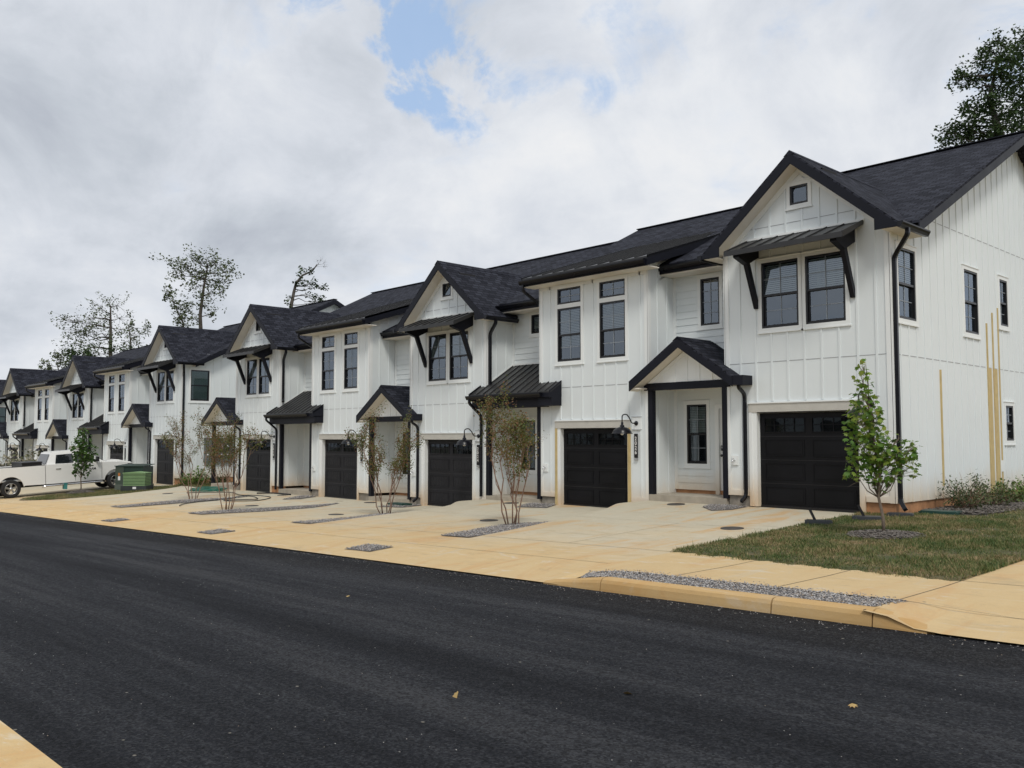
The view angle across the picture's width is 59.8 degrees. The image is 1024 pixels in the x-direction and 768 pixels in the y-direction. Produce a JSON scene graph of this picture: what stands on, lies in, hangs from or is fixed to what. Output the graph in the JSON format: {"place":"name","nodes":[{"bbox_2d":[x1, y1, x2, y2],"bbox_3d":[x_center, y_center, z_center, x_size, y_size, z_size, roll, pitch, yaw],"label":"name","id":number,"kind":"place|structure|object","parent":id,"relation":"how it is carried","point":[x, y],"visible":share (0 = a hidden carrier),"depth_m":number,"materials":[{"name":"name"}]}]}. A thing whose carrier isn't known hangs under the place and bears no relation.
{"place":"outdoors","nodes":[
{"label":"outdoors","id":0,"kind":"place"},
{"bbox_2d":[0,721,61,767],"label":"sidewalk","id":1,"kind":"structure","parent":0,"point":[17,750],"depth_m":5.29,"materials":[{"name":"concrete"}]},
{"bbox_2d":[10,482,103,492],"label":"driveway","id":2,"kind":"structure","parent":0,"point":[26,489],"depth_m":48.62,"materials":[{"name":"concrete"}]},
{"bbox_2d":[0,484,166,500],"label":"driveway","id":3,"kind":"structure","parent":0,"point":[21,495],"depth_m":43.65,"materials":[{"name":"concrete"}]},
{"bbox_2d":[0,449,131,497],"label":"pickup truck","id":4,"kind":"object","parent":3,"relation":"on","point":[50,468],"visible":0.85,"depth_m":41.54,"materials":[{"name":"white paint"}]},
{"bbox_2d":[20,483,185,499],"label":"lawn","id":5,"kind":"structure","parent":0,"point":[91,495],"depth_m":39.25,"materials":[{"name":"plant"}]},
{"bbox_2d":[69,427,98,488],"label":"young tree","id":6,"kind":"object","parent":5,"relation":"on","point":[85,460],"visible":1,"depth_m":41.01,"materials":[{"name":"green plant"}]},
{"bbox_2d":[114,464,153,489],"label":"transformer","id":7,"kind":"object","parent":5,"relation":"on","point":[120,470],"visible":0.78,"depth_m":41.72,"materials":[{"name":"green metal"}]},
{"bbox_2d":[115,466,123,484],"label":"door panel","id":8,"kind":"structure","parent":7,"relation":"in","point":[120,470],"depth_m":41.71,"materials":[{"name":"green metal"}]},
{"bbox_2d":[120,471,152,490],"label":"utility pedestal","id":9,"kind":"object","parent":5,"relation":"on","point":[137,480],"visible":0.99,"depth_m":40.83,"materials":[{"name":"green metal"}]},
{"bbox_2d":[0,486,267,520],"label":"driveway","id":10,"kind":"structure","parent":0,"point":[37,508],"depth_m":34.98,"materials":[{"name":"concrete"}]},
{"bbox_2d":[112,496,248,507],"bbox_3d":[-12.016,4.320,32.904,1.676,0.137,5.648,-3,-5,41],"label":"gravel bed","id":11,"kind":"object","parent":10,"relation":"on","point":[169,502],"visible":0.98,"depth_m":32.07,"materials":[{"name":"grey gravel"}]},
{"bbox_2d":[158,407,239,498],"bbox_3d":[-11.946,2.654,34.114,2.970,3.586,2.599,1,-4,-19],"label":"crepe myrtle","id":12,"kind":"object","parent":10,"relation":"on","point":[178,441],"visible":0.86,"depth_m":34.03,"materials":[{"name":"green plant"}]},
{"bbox_2d":[179,492,270,505],"bbox_3d":[-11.009,4.370,34.348,3.167,0.087,7.846,1,-4,-18],"label":"black hose","id":13,"kind":"object","parent":10,"relation":"on","point":[230,498],"visible":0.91,"depth_m":32.90,"materials":[{"name":"rubber"}]},
{"bbox_2d":[39,494,361,529],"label":"driveway","id":14,"kind":"structure","parent":0,"point":[136,514],"depth_m":28.95,"materials":[{"name":"concrete"}]},
{"bbox_2d":[202,413,272,509],"bbox_3d":[-8.713,2.394,27.435,2.312,3.091,1.518,-2,-4,33],"label":"crepe myrtle","id":15,"kind":"object","parent":14,"relation":"on","point":[228,440],"visible":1,"depth_m":27.48,"materials":[{"name":"green plant"}]},
{"bbox_2d":[188,502,337,513],"bbox_3d":[-7.305,3.895,28.020,1.488,0.093,5.662,-3,-5,43],"label":"gravel bed","id":16,"kind":"object","parent":14,"relation":"on","point":[239,510],"visible":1,"depth_m":27.16,"materials":[{"name":"grey gravel"}]},
{"bbox_2d":[189,486,226,491],"bbox_3d":[-13.293,4.596,38.923,1.391,0.168,2.572,3,-5,-43],"label":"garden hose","id":17,"kind":"object","parent":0,"point":[207,488],"visible":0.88,"depth_m":38.74,"materials":[{"name":"green rubber"}]},
{"bbox_2d":[121,299,344,484],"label":"townhouse","id":18,"kind":"structure","parent":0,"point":[191,372],"depth_m":44.99,"materials":[{"name":"white paint"}]},
{"bbox_2d":[156,439,173,484],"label":"garage door","id":19,"kind":"structure","parent":18,"relation":"in","point":[164,460],"depth_m":45.06,"materials":[{"name":"grey paint"}]},
{"bbox_2d":[157,372,172,401],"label":"window","id":20,"kind":"structure","parent":18,"relation":"in","point":[161,375],"depth_m":45.75,"materials":[{"name":"clear glass"}]},
{"bbox_2d":[191,370,209,400],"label":"window","id":21,"kind":"structure","parent":18,"relation":"in","point":[199,378],"depth_m":44.42,"materials":[{"name":"teal glass"}]},
{"bbox_2d":[204,438,231,461],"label":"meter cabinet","id":22,"kind":"object","parent":18,"relation":"attached to","point":[205,455],"visible":0.21,"depth_m":44.35,"materials":[{"name":"metal"}]},
{"bbox_2d":[110,500,441,542],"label":"driveway","id":23,"kind":"structure","parent":0,"point":[191,526],"depth_m":23.91,"materials":[{"name":"concrete"}]},
{"bbox_2d":[291,512,398,523],"bbox_3d":[-4.063,3.530,23.626,1.618,0.137,4.513,-3,-4,39],"label":"gravel bed","id":24,"kind":"object","parent":23,"relation":"on","point":[324,520],"visible":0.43,"depth_m":22.51,"materials":[{"name":"grey gravel"}]},
{"bbox_2d":[344,401,423,513],"bbox_3d":[-3.696,2.105,25.346,2.227,3.253,2.073,2,-4,-30],"label":"crepe myrtle","id":25,"kind":"object","parent":24,"relation":"on","point":[401,466],"visible":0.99,"depth_m":25.18,"materials":[{"name":"green plant"}]},
{"bbox_2d":[206,499,605,563],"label":"driveway","id":26,"kind":"structure","parent":0,"point":[401,529],"depth_m":19.85,"materials":[{"name":"concrete"}]},
{"bbox_2d":[345,543,391,551],"bbox_3d":[-2.614,2.982,16.253,0.538,0.094,0.841,3,-5,-43],"label":"gravel bed","id":27,"kind":"object","parent":26,"relation":"on","point":[369,547],"visible":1,"depth_m":16.20,"materials":[{"name":"grey gravel"}]},
{"bbox_2d":[441,521,548,536],"bbox_3d":[0.000,3.035,18.919,1.051,0.086,3.935,-2,-4,34],"label":"gravel bed","id":28,"kind":"object","parent":26,"relation":"on","point":[481,531],"visible":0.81,"depth_m":18.22,"materials":[{"name":"grey gravel"}]},
{"bbox_2d":[471,375,548,524],"bbox_3d":[-0.009,1.479,19.523,1.683,3.299,2.975,-1,-4,15],"label":"crepe myrtle","id":29,"kind":"object","parent":28,"relation":"on","point":[520,432],"visible":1,"depth_m":19.18,"materials":[{"name":"green plant"}]},
{"bbox_2d":[518,502,554,507],"bbox_3d":[0.750,3.347,24.680,0.951,0.075,1.347,-1,-4,23],"label":"gravel bed","id":30,"kind":"object","parent":26,"relation":"on","point":[538,505],"visible":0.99,"depth_m":24.41,"materials":[{"name":"grey gravel"}]},
{"bbox_2d":[4,513,1018,648],"bbox_3d":[-9.334,3.647,21.943,0.533,1.133,44.991,3,-5,-43],"label":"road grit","id":31,"kind":"object","parent":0,"point":[557,588],"visible":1,"depth_m":11.53,"materials":[{"name":"gravel"}]},
{"bbox_2d":[0,512,1023,767],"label":"road","id":32,"kind":"structure","parent":0,"point":[130,636],"depth_m":7.14,"materials":[{"name":"black asphalt"}]},
{"bbox_2d":[544,577,934,634],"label":"curb","id":33,"kind":"structure","parent":32,"relation":"on","point":[818,610],"depth_m":9.74,"materials":[{"name":"beige concrete"}]},
{"bbox_2d":[0,0,1023,379],"label":"sky","id":34,"kind":"structure","parent":0,"point":[380,141],"materials":[{"name":"white"}]},
{"bbox_2d":[2,512,1023,645],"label":"ground bank","id":35,"kind":"structure","parent":0,"point":[542,582],"depth_m":14.05,"materials":[{"name":"beige concrete"}]},
{"bbox_2d":[38,349,69,369],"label":"tree","id":36,"kind":"object","parent":35,"relation":"on","point":[55,355],"visible":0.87,"depth_m":104.96,"materials":[{"name":"green plant"}]},
{"bbox_2d":[49,336,131,366],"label":"tree","id":37,"kind":"object","parent":35,"relation":"on","point":[72,351],"visible":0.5,"depth_m":108.10,"materials":[{"name":"green plant"}]},
{"bbox_2d":[50,291,134,355],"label":"tree","id":38,"kind":"object","parent":35,"relation":"on","point":[92,326],"visible":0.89,"depth_m":114.46,"materials":[{"name":"green plant"}]},
{"bbox_2d":[45,354,145,458],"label":"townhouse","id":39,"kind":"structure","parent":35,"relation":"on","point":[81,387],"depth_m":54.69,"materials":[{"name":"white paint"}]},
{"bbox_2d":[72,394,83,417],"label":"window","id":40,"kind":"structure","parent":39,"relation":"in","point":[75,398],"depth_m":55.46,"materials":[{"name":"clear glass"}]},
{"bbox_2d":[115,320,151,349],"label":"tree","id":41,"kind":"object","parent":35,"relation":"on","point":[137,331],"visible":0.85,"depth_m":112.67,"materials":[{"name":"green plant"}]},
{"bbox_2d":[77,323,239,482],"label":"townhouse","id":42,"kind":"structure","parent":35,"relation":"on","point":[126,384],"depth_m":49.67,"materials":[{"name":"white paint"}]},
{"bbox_2d":[108,380,113,411],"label":"window","id":43,"kind":"structure","parent":42,"relation":"in","point":[111,390],"depth_m":50.91,"materials":[{"name":"clear glass"}]},
{"bbox_2d":[110,445,122,482],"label":"garage door","id":44,"kind":"structure","parent":42,"relation":"in","point":[117,453],"depth_m":49.94,"materials":[{"name":"grey paint"}]},
{"bbox_2d":[118,379,124,410],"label":"window","id":45,"kind":"structure","parent":42,"relation":"in","point":[122,386],"depth_m":49.76,"materials":[{"name":"clear glass"}]},
{"bbox_2d":[162,283,194,327],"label":"tree","id":46,"kind":"object","parent":35,"relation":"on","point":[182,317],"visible":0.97,"depth_m":101.63,"materials":[{"name":"green plant"}]},
{"bbox_2d":[149,242,244,328],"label":"tree","id":47,"kind":"object","parent":35,"relation":"on","point":[204,276],"visible":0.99,"depth_m":106.36,"materials":[{"name":"green plant"}]},
{"bbox_2d":[284,264,328,307],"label":"tree","id":48,"kind":"object","parent":35,"relation":"on","point":[324,286],"visible":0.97,"depth_m":78.47,"materials":[{"name":"green plant"}]},
{"bbox_2d":[201,281,423,492],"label":"townhouse","id":49,"kind":"structure","parent":35,"relation":"on","point":[268,361],"depth_m":37.94,"materials":[{"name":"white paint"}]},
{"bbox_2d":[247,359,268,394],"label":"window","id":50,"kind":"structure","parent":49,"relation":"in","point":[251,364],"depth_m":38.66,"materials":[{"name":"clear glass"}]},
{"bbox_2d":[246,440,270,491],"bbox_3d":[-10.560,3.456,37.992,0.516,2.290,2.400,3,-5,-43],"label":"garage door","id":51,"kind":"structure","parent":49,"relation":"in","point":[258,468],"depth_m":37.87,"materials":[{"name":"grey paint"}]},
{"bbox_2d":[259,358,268,393],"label":"window","id":52,"kind":"structure","parent":49,"relation":"in","point":[261,366],"depth_m":37.87,"materials":[{"name":"clear glass"}]},
{"bbox_2d":[263,262,518,500],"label":"townhouse","id":53,"kind":"structure","parent":35,"relation":"on","point":[349,365],"depth_m":33.45,"materials":[{"name":"white paint"}]},
{"bbox_2d":[322,343,333,390],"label":"window","id":54,"kind":"structure","parent":53,"relation":"in","point":[327,363],"depth_m":34.72,"materials":[{"name":"clear glass"}]},
{"bbox_2d":[322,336,333,357],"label":"window","id":55,"kind":"structure","parent":53,"relation":"in","point":[325,340],"depth_m":34.73,"materials":[{"name":"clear glass"}]},
{"bbox_2d":[324,440,356,499],"bbox_3d":[-6.156,3.157,33.330,0.516,2.260,2.400,3,-5,-43],"label":"garage door","id":56,"kind":"structure","parent":53,"relation":"in","point":[340,459],"depth_m":33.23,"materials":[{"name":"grey paint"}]},
{"bbox_2d":[344,340,356,388],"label":"window","id":57,"kind":"structure","parent":53,"relation":"in","point":[350,361],"depth_m":33.11,"materials":[{"name":"clear glass"}]},
{"bbox_2d":[344,323,368,354],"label":"window","id":58,"kind":"structure","parent":53,"relation":"in","point":[348,336],"depth_m":33.17,"materials":[{"name":"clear glass"}]},
{"bbox_2d":[356,241,616,506],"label":"townhouse","id":59,"kind":"structure","parent":35,"relation":"on","point":[450,333],"depth_m":28.95,"materials":[{"name":"white paint"}]},
{"bbox_2d":[429,333,466,380],"bbox_3d":[-2.159,-0.839,29.335,0.762,2.110,1.520,3,-5,-43],"label":"window","id":60,"kind":"structure","parent":59,"relation":"in","point":[437,343],"depth_m":29.29,"materials":[{"name":"clear glass"}]},
{"bbox_2d":[427,440,471,506],"bbox_3d":[-1.779,2.859,28.698,0.516,2.230,2.400,3,-5,-43],"label":"garage door","id":61,"kind":"structure","parent":59,"relation":"in","point":[449,463],"depth_m":28.62,"materials":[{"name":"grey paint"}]},
{"bbox_2d":[450,331,467,379],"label":"window","id":62,"kind":"structure","parent":59,"relation":"in","point":[453,344],"depth_m":28.53,"materials":[{"name":"clear glass"}]},
{"bbox_2d":[443,272,474,296],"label":"window","id":63,"kind":"structure","parent":59,"relation":"in","point":[446,287],"depth_m":29.00,"materials":[{"name":"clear glass"}]},
{"bbox_2d":[465,206,741,507],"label":"townhouse","id":64,"kind":"structure","parent":35,"relation":"on","point":[592,336],"depth_m":24.45,"materials":[{"name":"white paint"}]},
{"bbox_2d":[522,420,534,469],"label":"window","id":65,"kind":"structure","parent":64,"relation":"in","point":[532,466],"depth_m":28.17,"materials":[{"name":"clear glass"}]},
{"bbox_2d":[531,314,538,333],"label":"window","id":66,"kind":"structure","parent":64,"relation":"in","point":[534,318],"depth_m":27.51,"materials":[{"name":"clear glass"}]},
{"bbox_2d":[557,286,579,318],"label":"window","id":67,"kind":"structure","parent":64,"relation":"in","point":[560,291],"depth_m":25.20,"materials":[{"name":"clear glass"}]},
{"bbox_2d":[557,296,580,361],"bbox_3d":[1.871,-1.373,25.085,0.762,2.100,1.490,3,-5,-43],"label":"window","id":68,"kind":"structure","parent":64,"relation":"in","point":[569,330],"depth_m":25.09,"materials":[{"name":"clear glass"}]},
{"bbox_2d":[564,429,627,507],"bbox_3d":[2.453,2.252,24.237,0.516,2.200,2.400,3,-5,-43],"label":"garage door","id":69,"kind":"structure","parent":64,"relation":"in","point":[595,460],"depth_m":24.09,"materials":[{"name":"black paint"}]},
{"bbox_2d":[599,289,624,357],"bbox_3d":[2.948,-1.442,23.944,0.762,2.100,1.490,3,-5,-43],"label":"window","id":70,"kind":"structure","parent":64,"relation":"in","point":[612,325],"depth_m":24.00,"materials":[{"name":"black glass"}]},
{"bbox_2d":[599,278,624,312],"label":"window","id":71,"kind":"structure","parent":64,"relation":"in","point":[602,284],"depth_m":24.04,"materials":[{"name":"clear glass"}]},
{"bbox_2d":[612,414,637,434],"bbox_3d":[2.924,1.027,22.604,0.821,0.548,0.536,1,-4,-22],"label":"wall lamp","id":72,"kind":"object","parent":64,"relation":"attached to","point":[622,430],"visible":1,"depth_m":22.42,"materials":[{"name":"black metal"}]},
{"bbox_2d":[580,570,908,606],"bbox_3d":[2.392,2.435,10.688,0.642,0.205,4.459,3,-5,-43],"label":"gravel bed","id":73,"kind":"object","parent":35,"relation":"on","point":[854,599],"visible":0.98,"depth_m":10.28,"materials":[{"name":"grey gravel"}]},
{"bbox_2d":[629,130,1023,513],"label":"townhouse","id":74,"kind":"structure","parent":35,"relation":"on","point":[803,286],"depth_m":20.37,"materials":[{"name":"white paint"}]},
{"bbox_2d":[687,404,706,463],"bbox_3d":[5.038,1.305,23.163,0.762,2.120,1.210,3,-5,-43],"label":"window","id":75,"kind":"structure","parent":74,"relation":"in","point":[696,414],"depth_m":23.11,"materials":[{"name":"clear glass"}]},
{"bbox_2d":[700,277,718,325],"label":"window","id":76,"kind":"structure","parent":74,"relation":"in","point":[709,287],"depth_m":23.57,"materials":[{"name":"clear glass"}]},
{"bbox_2d":[720,409,722,490],"bbox_3d":[5.548,1.666,22.101,0.125,2.130,0.880,3,-5,-43],"label":"front door","id":77,"kind":"structure","parent":74,"relation":"in","point":[721,455],"depth_m":22.40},
{"bbox_2d":[761,256,827,328],"bbox_3d":[6.333,-2.025,20.382,0.762,2.110,1.520,3,-5,-43],"label":"window","id":78,"kind":"structure","parent":74,"relation":"in","point":[779,284],"depth_m":20.37,"materials":[{"name":"black glass"}]},
{"bbox_2d":[760,411,859,512],"bbox_3d":[6.713,1.668,19.745,0.516,2.220,2.400,3,-5,-43],"label":"garage door","id":79,"kind":"structure","parent":74,"relation":"in","point":[803,455],"depth_m":19.61,"materials":[{"name":"black paint"}]},
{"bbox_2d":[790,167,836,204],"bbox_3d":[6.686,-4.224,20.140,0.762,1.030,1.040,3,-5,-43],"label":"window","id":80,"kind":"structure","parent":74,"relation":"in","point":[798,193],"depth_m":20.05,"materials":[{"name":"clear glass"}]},
{"bbox_2d":[795,251,845,323],"bbox_3d":[7.080,-2.073,19.591,0.762,2.110,1.520,3,-5,-43],"label":"window","id":81,"kind":"structure","parent":74,"relation":"in","point":[834,274],"depth_m":19.61,"materials":[{"name":"black glass"}]},
{"bbox_2d":[898,248,915,320],"bbox_3d":[8.090,-2.093,19.098,1.470,2.110,0.762,3,-5,-43],"label":"window","id":82,"kind":"structure","parent":74,"relation":"in","point":[906,260],"depth_m":19.12,"materials":[{"name":"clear glass"}]},
{"bbox_2d":[964,269,978,334],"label":"window","id":83,"kind":"structure","parent":74,"relation":"in","point":[970,278],"depth_m":21.66,"materials":[{"name":"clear glass"}]},
{"bbox_2d":[999,279,1007,326],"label":"window","id":84,"kind":"structure","parent":74,"relation":"in","point":[1003,284],"depth_m":23.04,"materials":[{"name":"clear glass"}]},
{"bbox_2d":[1006,406,1013,440],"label":"window","id":85,"kind":"structure","parent":74,"relation":"in","point":[1009,409],"depth_m":22.96,"materials":[{"name":"clear glass"}]},
{"bbox_2d":[932,27,1023,149],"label":"tree","id":86,"kind":"object","parent":35,"relation":"on","point":[996,125],"visible":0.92,"depth_m":44.69,"materials":[{"name":"green plant"}]},
{"bbox_2d":[997,24,1023,132],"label":"tree","id":87,"kind":"object","parent":35,"relation":"on","point":[1019,101],"visible":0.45,"depth_m":45.77,"materials":[{"name":"green plant"}]},
{"bbox_2d":[357,500,853,583],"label":"driveway","id":88,"kind":"structure","parent":0,"point":[563,547],"depth_m":16.00,"materials":[{"name":"concrete"}]},
{"bbox_2d":[703,503,747,510],"bbox_3d":[4.693,2.821,20.415,1.099,0.083,1.034,3,-5,-43],"label":"gravel bed","id":89,"kind":"object","parent":88,"relation":"on","point":[712,507],"visible":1,"depth_m":20.30,"materials":[{"name":"grey gravel"}]},
{"bbox_2d":[585,552,972,598],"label":"sidewalk","id":90,"kind":"structure","parent":0,"point":[813,578],"depth_m":11.38,"materials":[{"name":"concrete"}]},
{"bbox_2d":[670,497,1023,581],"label":"lawn","id":91,"kind":"structure","parent":0,"point":[750,552],"depth_m":13.18,"materials":[{"name":"plant"}]},
{"bbox_2d":[805,508,832,524],"bbox_3d":[5.838,2.524,16.953,0.500,0.310,0.340,-1,-4,18],"label":"valve box","id":92,"kind":"object","parent":91,"relation":"on","point":[814,520],"visible":0.91,"depth_m":16.85,"materials":[{"name":"black plastic"}]},
{"bbox_2d":[852,505,880,520],"bbox_3d":[6.941,2.514,17.389,0.550,0.310,0.360,-1,-4,21],"label":"valve box","id":93,"kind":"object","parent":91,"relation":"on","point":[862,516],"visible":0.86,"depth_m":17.29,"materials":[{"name":"black plastic"}]},
{"bbox_2d":[841,358,922,530],"bbox_3d":[6.262,1.073,15.015,1.350,3.043,0.798,-1,-4,10],"label":"maple tree","id":94,"kind":"object","parent":91,"relation":"on","point":[878,460],"visible":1,"depth_m":15.03,"materials":[{"name":"green plant"}]},
{"bbox_2d":[847,529,926,539],"bbox_3d":[6.273,2.519,14.997,1.240,0.118,1.311,3,-5,-43],"label":"mulch ring","id":95,"kind":"object","parent":91,"relation":"on","point":[881,534],"visible":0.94,"depth_m":14.80,"materials":[{"name":"grey gravel"}]},
{"bbox_2d":[922,500,1023,515],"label":"mulch bed","id":96,"kind":"object","parent":91,"relation":"on","point":[992,508],"visible":0.65,"depth_m":18.76,"materials":[{"name":"grey gravel"}]},
{"bbox_2d":[918,509,961,514],"bbox_3d":[8.828,2.648,18.296,0.750,0.088,0.500,-3,-5,41],"label":"valve box","id":97,"kind":"object","parent":96,"relation":"on","point":[935,511],"visible":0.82,"depth_m":18.14,"materials":[{"name":"green plastic"}]},
{"bbox_2d":[936,469,1002,509],"bbox_3d":[9.743,2.284,19.058,1.467,0.936,1.436,3,-5,-43],"label":"shrub","id":98,"kind":"object","parent":96,"relation":"on","point":[963,500],"visible":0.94,"depth_m":19.02,"materials":[{"name":"green plant"}]},
{"bbox_2d":[955,473,1022,504],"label":"shrub","id":99,"kind":"object","parent":96,"relation":"on","point":[996,501],"visible":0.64,"depth_m":19.75,"materials":[{"name":"green plant"}]},
{"bbox_2d":[986,478,1023,501],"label":"shrub","id":100,"kind":"object","parent":96,"relation":"on","point":[1014,490],"visible":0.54,"depth_m":20.55,"materials":[{"name":"green plant"}]},
{"bbox_2d":[977,505,1023,518],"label":"grass","id":101,"kind":"structure","parent":91,"relation":"on","point":[1013,513],"depth_m":17.75,"materials":[{"name":"green plant"}]},
{"bbox_2d":[863,560,1023,644],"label":"pavement","id":102,"kind":"structure","parent":0,"point":[989,605],"depth_m":9.01,"materials":[{"name":"concrete"}]},
{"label":"driveway","id":103,"kind":"structure","parent":0,"visible":0},
{"bbox_2d":[0,444,43,466],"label":"flowering bush","id":104,"kind":"object","parent":103,"relation":"on","point":[27,457],"visible":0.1,"depth_m":51.83,"materials":[{"name":"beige plant"}]},
{"bbox_2d":[0,366,67,463],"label":"townhouse","id":105,"kind":"structure","parent":103,"relation":"on","point":[3,413],"depth_m":71.45,"materials":[{"name":"white paint"}]},
{"bbox_2d":[0,347,141,465],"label":"townhouse","id":106,"kind":"structure","parent":103,"relation":"on","point":[19,399],"depth_m":64.74,"materials":[{"name":"white paint"}]},
{"bbox_2d":[12,345,149,460],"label":"townhouse","id":107,"kind":"structure","parent":103,"relation":"on","point":[50,404],"depth_m":59.85,"materials":[{"name":"white paint"}]},
{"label":"lawn","id":108,"kind":"structure","parent":0,"visible":0},
{"bbox_2d":[175,465,208,485],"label":"shrub","id":109,"kind":"object","parent":108,"relation":"on","point":[195,480],"visible":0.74,"depth_m":42.79,"materials":[{"name":"green plant"}]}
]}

